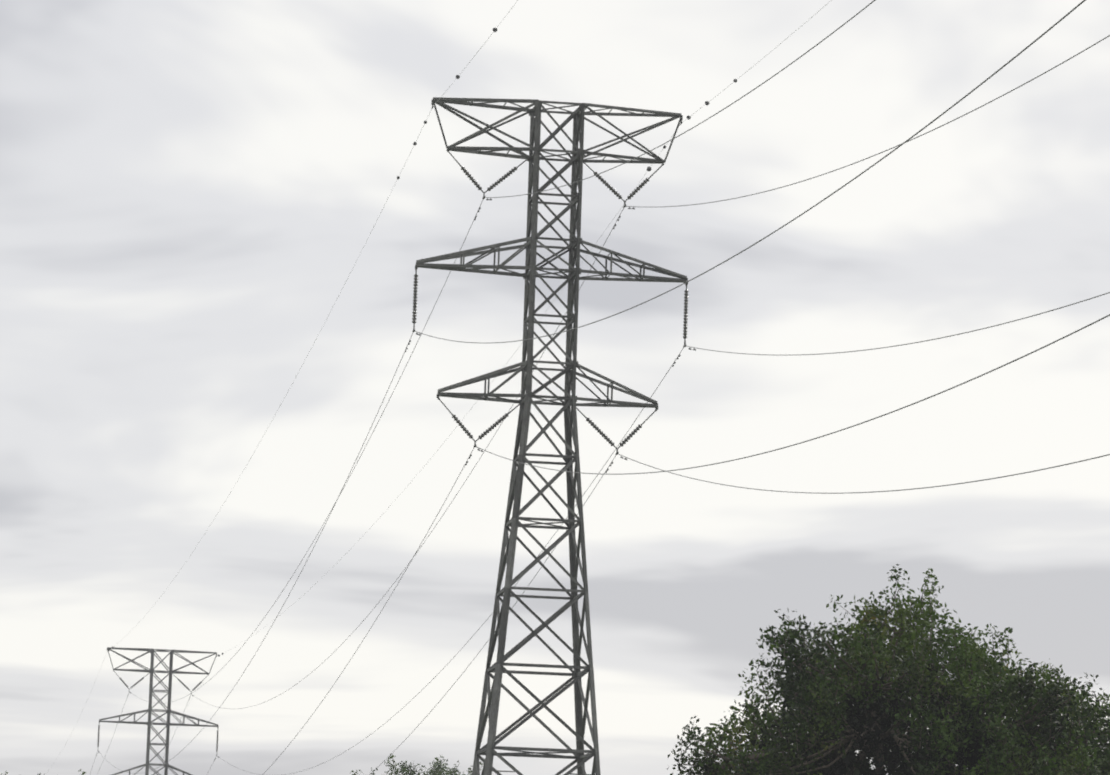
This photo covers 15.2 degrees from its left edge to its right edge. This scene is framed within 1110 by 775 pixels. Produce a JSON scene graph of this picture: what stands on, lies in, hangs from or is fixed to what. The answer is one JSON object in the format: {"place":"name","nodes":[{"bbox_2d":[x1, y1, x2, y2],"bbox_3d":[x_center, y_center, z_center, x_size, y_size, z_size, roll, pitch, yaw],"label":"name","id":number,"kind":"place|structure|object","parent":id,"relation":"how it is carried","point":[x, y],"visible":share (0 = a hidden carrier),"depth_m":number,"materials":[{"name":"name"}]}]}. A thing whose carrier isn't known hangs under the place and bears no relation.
{"place":"outdoors","nodes":[
{"label":"outdoors","id":0,"kind":"place"},
{"bbox_2d":[0,0,1109,774],"label":"sky","id":1,"kind":"structure","parent":0,"point":[190,190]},
{"bbox_3d":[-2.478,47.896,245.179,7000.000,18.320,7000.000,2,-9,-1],"label":"ground","id":2,"kind":"structure","parent":0,"visible":0},
{"bbox_2d":[48,647,218,774],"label":"pylon","id":3,"kind":"object","parent":2,"relation":"on","point":[168,710],"visible":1,"depth_m":470.41,"materials":[{"name":"metal"}]},
{"bbox_2d":[384,754,407,774],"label":"tree","id":4,"kind":"object","parent":2,"relation":"on","point":[395,765],"visible":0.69,"depth_m":304.36,"materials":[{"name":"green plant"}]},
{"bbox_2d":[350,757,463,774],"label":"tree","id":5,"kind":"object","parent":2,"relation":"on","point":[432,772],"visible":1,"depth_m":299.62,"materials":[{"name":"green plant"}]},
{"bbox_2d":[427,755,483,774],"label":"tree","id":6,"kind":"object","parent":2,"relation":"on","point":[470,771],"visible":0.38,"depth_m":307.28,"materials":[{"name":"green plant"}]},
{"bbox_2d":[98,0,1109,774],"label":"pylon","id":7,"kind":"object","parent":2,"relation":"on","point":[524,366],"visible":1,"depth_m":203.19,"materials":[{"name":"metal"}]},
{"bbox_2d":[667,564,1109,774],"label":"tree","id":8,"kind":"object","parent":2,"relation":"on","point":[848,704],"visible":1,"depth_m":105.95,"materials":[{"name":"green plant"}]}
]}

